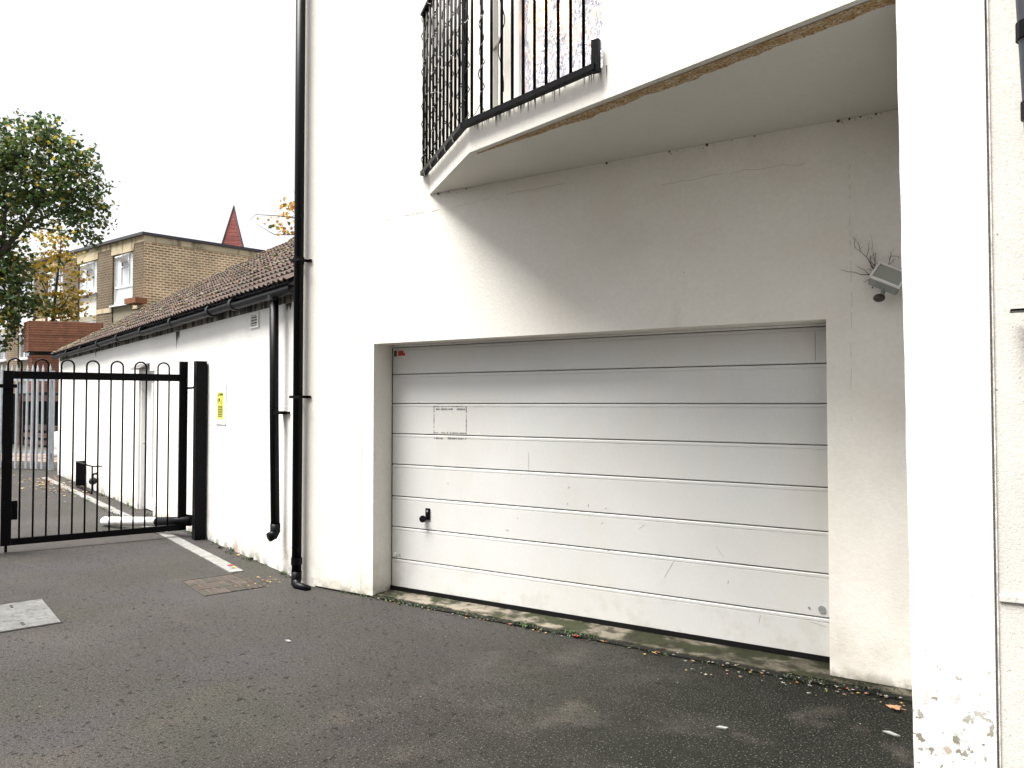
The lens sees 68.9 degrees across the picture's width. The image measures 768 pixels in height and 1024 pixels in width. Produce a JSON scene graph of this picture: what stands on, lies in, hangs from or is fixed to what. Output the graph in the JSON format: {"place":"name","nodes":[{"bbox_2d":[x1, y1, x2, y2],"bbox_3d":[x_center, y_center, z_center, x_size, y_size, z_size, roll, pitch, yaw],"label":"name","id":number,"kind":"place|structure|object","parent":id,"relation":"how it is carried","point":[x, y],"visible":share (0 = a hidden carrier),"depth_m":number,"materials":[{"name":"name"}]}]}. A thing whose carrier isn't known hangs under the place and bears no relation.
{"place":"outdoors","nodes":[
{"label":"outdoors","id":0,"kind":"place"},
{"bbox_2d":[1,444,57,462],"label":"yard paving","id":1,"kind":"structure","parent":0,"point":[39,455],"depth_m":22.28,"materials":[{"name":"stone"}]},
{"bbox_2d":[24,440,45,444],"bbox_3d":[-17.720,2.188,27.913,2.091,0.160,0.130,-1,-2,35],"label":"timber baulk","id":2,"kind":"object","parent":1,"relation":"on","point":[39,442],"visible":0.29,"depth_m":27.70,"materials":[{"name":"wood"}]},
{"bbox_2d":[24,433,45,437],"bbox_3d":[-17.741,1.919,27.933,2.104,0.160,0.130,-1,-2,35],"label":"timber baulk","id":3,"kind":"object","parent":2,"relation":"on","point":[39,435],"visible":0.21,"depth_m":27.71,"materials":[{"name":"wood"}]},
{"bbox_2d":[24,426,46,430],"bbox_3d":[-17.717,1.648,27.926,2.044,0.160,0.130,-1,-2,35],"label":"timber baulk","id":4,"kind":"object","parent":3,"relation":"on","point":[39,427],"visible":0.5,"depth_m":27.75,"materials":[{"name":"wood"}]},
{"bbox_2d":[2,320,102,444],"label":"timber clad building","id":5,"kind":"structure","parent":1,"relation":"on","point":[43,339],"depth_m":27.41,"materials":[{"name":"brown wood"}]},
{"bbox_2d":[18,331,28,359],"bbox_3d":[-24.848,-1.995,38.033,1.916,1.518,0.352,-1,-2,36],"label":"window","id":6,"kind":"structure","parent":5,"relation":"in","point":[22,355],"depth_m":38.54,"materials":[{"name":"white plastic"}]},
{"bbox_2d":[54,431,57,456],"bbox_3d":[-13.483,1.798,22.250,0.837,0.780,0.640,-1,-2,31],"label":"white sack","id":7,"kind":"object","parent":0,"point":[55,444],"visible":0.09,"depth_m":21.97,"materials":[{"name":"white plastic"}]},
{"bbox_2d":[0,0,295,261],"label":"sky","id":8,"kind":"structure","parent":0,"point":[189,105],"materials":[{"name":"white"}]},
{"bbox_2d":[222,205,243,246],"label":"church spire","id":9,"kind":"structure","parent":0,"point":[232,235],"depth_m":59.49,"materials":[{"name":"tile"}]},
{"bbox_2d":[0,444,913,767],"bbox_3d":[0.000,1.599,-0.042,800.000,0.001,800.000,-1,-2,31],"label":"asphalt ground","id":10,"kind":"structure","parent":0,"point":[142,656],"depth_m":4.20,"materials":[{"name":"grey asphalt"}]},
{"bbox_2d":[0,364,54,469],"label":"palisade fence","id":11,"kind":"object","parent":10,"relation":"on","point":[51,425],"visible":0.84,"depth_m":18.07,"materials":[{"name":"metal"}]},
{"bbox_2d":[0,598,62,632],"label":"manhole cover","id":12,"kind":"object","parent":10,"relation":"on","point":[22,615],"visible":0.91,"depth_m":5.62,"materials":[{"name":"grey concrete"}]},
{"bbox_2d":[11,225,95,321],"bbox_3d":[-18.378,-2.000,29.793,3.084,8.782,2.296,1,-2,-22],"label":"yellow tree","id":13,"kind":"object","parent":10,"relation":"on","point":[53,269],"visible":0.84,"depth_m":29.96,"materials":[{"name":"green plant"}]},
{"bbox_2d":[0,108,119,351],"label":"broadleaf tree","id":14,"kind":"object","parent":10,"relation":"on","point":[12,161],"visible":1,"depth_m":27.81,"materials":[{"name":"green plant"}]},
{"bbox_2d":[0,231,264,393],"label":"brick flats","id":15,"kind":"structure","parent":10,"relation":"on","point":[134,272],"depth_m":32.74,"materials":[{"name":"beige brick"}]},
{"bbox_2d":[0,333,6,361],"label":"window","id":16,"kind":"structure","parent":15,"relation":"in","point":[2,354],"depth_m":39.96,"materials":[{"name":"white plastic"}]},
{"bbox_2d":[18,382,30,393],"bbox_3d":[-24.781,0.806,38.048,1.796,1.800,0.040,-1,-2,36],"label":"ground floor window","id":17,"kind":"structure","parent":15,"relation":"in","point":[19,383],"depth_m":38.20,"materials":[{"name":"grey"}]},
{"bbox_2d":[17,277,32,307],"bbox_3d":[-24.848,-4.719,38.105,1.916,1.528,0.352,-1,-2,36],"label":"window","id":18,"kind":"structure","parent":15,"relation":"in","point":[25,277],"depth_m":38.31,"materials":[{"name":"white plastic"}]},
{"bbox_2d":[43,269,62,302],"bbox_3d":[-22.197,-4.771,36.137,1.916,1.528,0.352,-1,-2,36],"label":"window","id":19,"kind":"structure","parent":15,"relation":"in","point":[49,273],"depth_m":36.17,"materials":[{"name":"white plastic"}]},
{"bbox_2d":[80,260,96,295],"bbox_3d":[-19.442,-4.825,34.102,1.966,1.528,0.352,-1,-2,36],"label":"window","id":20,"kind":"structure","parent":15,"relation":"in","point":[91,285],"depth_m":34.13,"materials":[{"name":"white plastic"}]},
{"bbox_2d":[109,252,132,307],"bbox_3d":[-16.816,-4.501,32.153,1.896,2.278,0.352,-1,-2,36],"label":"window","id":21,"kind":"structure","parent":15,"relation":"in","point":[123,264],"depth_m":32.34,"materials":[{"name":"white plastic"}]},
{"bbox_2d":[41,477,242,572],"bbox_3d":[-6.333,1.952,11.632,0.185,0.117,11.755,1,-2,-40],"label":"kerb strip","id":22,"kind":"object","parent":10,"relation":"on","point":[211,558],"visible":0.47,"depth_m":8.49,"materials":[{"name":"paint"}]},
{"bbox_2d":[100,516,191,525],"bbox_3d":[-4.598,1.716,9.350,1.787,0.250,0.114,-1,-2,30],"label":"lying bollard","id":23,"kind":"object","parent":10,"relation":"on","point":[161,521],"visible":0.86,"depth_m":9.24,"materials":[{"name":"white metal"}]},
{"bbox_2d":[51,237,293,575],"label":"white building","id":24,"kind":"structure","parent":10,"relation":"on","point":[232,326],"depth_m":8.86,"materials":[{"name":"paint"}]},
{"bbox_2d":[146,381,154,510],"bbox_3d":[-5.330,0.869,11.108,0.040,2.010,0.800,1,-2,-40],"label":"plank door","id":25,"kind":"structure","parent":24,"relation":"in","point":[149,501],"depth_m":11.24,"materials":[{"name":"white paint"}]},
{"bbox_2d":[215,384,225,424],"bbox_3d":[-3.320,0.230,8.504,0.011,0.460,0.340,1,-2,-39],"label":"warning sign","id":26,"kind":"object","parent":24,"relation":"attached to","point":[220,410],"visible":1,"depth_m":8.49,"materials":[{"name":"yellow plastic"}]},
{"bbox_2d":[186,361,207,540],"bbox_3d":[-3.831,0.811,8.965,0.499,2.153,0.140,-1,-2,43],"label":"gate post","id":27,"kind":"object","parent":10,"relation":"on","point":[199,387],"visible":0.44,"depth_m":8.80,"materials":[{"name":"black metal"}]},
{"bbox_2d":[0,358,187,552],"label":"bow top gate","id":28,"kind":"structure","parent":27,"relation":"attached to","point":[10,508],"depth_m":8.43,"materials":[{"name":"black metal"}]},
{"bbox_2d":[182,573,265,595],"bbox_3d":[-2.566,1.784,6.630,0.520,0.030,0.680,1,-2,-39],"label":"brick inset cover","id":29,"kind":"object","parent":10,"relation":"on","point":[215,585],"visible":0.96,"depth_m":6.60,"materials":[{"name":"brick"}]},
{"bbox_2d":[256,190,293,235],"bbox_3d":[-6.495,-2.074,23.910,3.802,8.610,1.810,0,-2,11],"label":"orange tree","id":30,"kind":"object","parent":10,"relation":"on","point":[281,206],"visible":0.2,"depth_m":23.95,"materials":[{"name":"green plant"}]},
{"bbox_2d":[21,471,904,764],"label":"leaf litter","id":31,"kind":"object","parent":10,"relation":"on","point":[63,487],"visible":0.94,"depth_m":5.15,"materials":[{"name":"brown plant"}]},
{"bbox_2d":[49,477,900,697],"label":"edge weeds","id":32,"kind":"object","parent":10,"relation":"on","point":[569,632],"visible":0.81,"depth_m":5.27,"materials":[{"name":"green plant"}]},
{"bbox_2d":[289,0,911,688],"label":"garage building","id":33,"kind":"structure","parent":10,"relation":"on","point":[593,322],"depth_m":5.10,"materials":[{"name":"paint"}]},
{"bbox_2d":[418,0,504,175],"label":"string lights","id":34,"kind":"object","parent":33,"relation":"attached to","point":[424,99],"visible":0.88,"depth_m":5.42,"materials":[{"name":"black plastic"}]},
{"bbox_2d":[514,0,602,97],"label":"balcony window","id":35,"kind":"structure","parent":33,"relation":"in","point":[593,8],"depth_m":4.75,"materials":[{"name":"white glass"}]},
{"bbox_2d":[390,323,829,662],"bbox_3d":[0.470,0.695,5.491,3.520,2.100,0.100,-1,-2,31],"label":"garage door","id":36,"kind":"structure","parent":33,"relation":"in","point":[669,483],"depth_m":5.28,"materials":[{"name":"paint"}]},
{"bbox_2d":[843,234,900,287],"bbox_3d":[2.065,-0.705,4.264,0.354,0.322,0.034,-1,-2,35],"label":"dead creeper","id":37,"kind":"object","parent":33,"relation":"attached to","point":[872,267],"visible":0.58,"depth_m":4.28,"materials":[{"name":"plant"}]},
{"bbox_2d":[869,261,901,301],"bbox_3d":[2.105,-0.575,4.165,0.206,0.227,0.164,-1,-2,31],"label":"floodlight","id":38,"kind":"object","parent":33,"relation":"attached to","point":[884,277],"visible":0.9,"depth_m":4.14,"materials":[{"name":"white paint"}]},
{"bbox_2d":[315,586,912,702],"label":"curb","id":39,"kind":"structure","parent":10,"relation":"on","point":[769,673],"depth_m":4.79,"materials":[{"name":"grey concrete"}]},
{"bbox_2d":[375,589,911,697],"bbox_3d":[0.309,1.784,5.372,4.700,0.118,0.361,-1,-2,31],"label":"concrete threshold","id":40,"kind":"object","parent":10,"relation":"on","point":[791,665],"visible":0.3,"depth_m":4.95,"materials":[{"name":"grey concrete"}]},
{"bbox_2d":[716,726,727,728],"bbox_3d":[1.036,1.693,3.681,0.059,0.006,0.021,-1,-2,21],"label":"litter scrap","id":41,"kind":"object","parent":10,"relation":"on","point":[721,727],"visible":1,"depth_m":3.67,"materials":[{"name":"white paper"}]},
{"bbox_2d":[883,730,900,736],"bbox_3d":[1.838,1.691,3.614,0.022,0.006,0.079,1,-2,-34],"label":"litter scrap","id":42,"kind":"object","parent":10,"relation":"on","point":[892,733],"visible":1,"depth_m":3.61,"materials":[{"name":"white paper"}]},
{"bbox_2d":[887,705,904,709],"bbox_3d":[2.001,1.683,3.890,0.081,0.016,0.078,0,-2,-14],"label":"fallen leaf","id":43,"kind":"object","parent":10,"relation":"on","point":[896,707],"visible":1,"depth_m":3.90,"materials":[{"name":"orange plant"}]},
{"bbox_2d":[896,0,996,767],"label":"rendered pier","id":44,"kind":"structure","parent":10,"relation":"on","point":[941,80],"depth_m":2.81,"materials":[{"name":"paint"},{"name":"plaster"}]},
{"bbox_2d":[984,0,1023,767],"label":"roughcast wall","id":45,"kind":"structure","parent":10,"relation":"on","point":[1005,154],"depth_m":2.72,"materials":[{"name":"white paint"}]},
{"bbox_2d":[1010,0,1023,312],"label":"tilted downpipe","id":46,"kind":"object","parent":45,"relation":"attached to","point":[1019,32],"visible":1,"depth_m":2.60,"materials":[{"name":"metal"}]}
]}

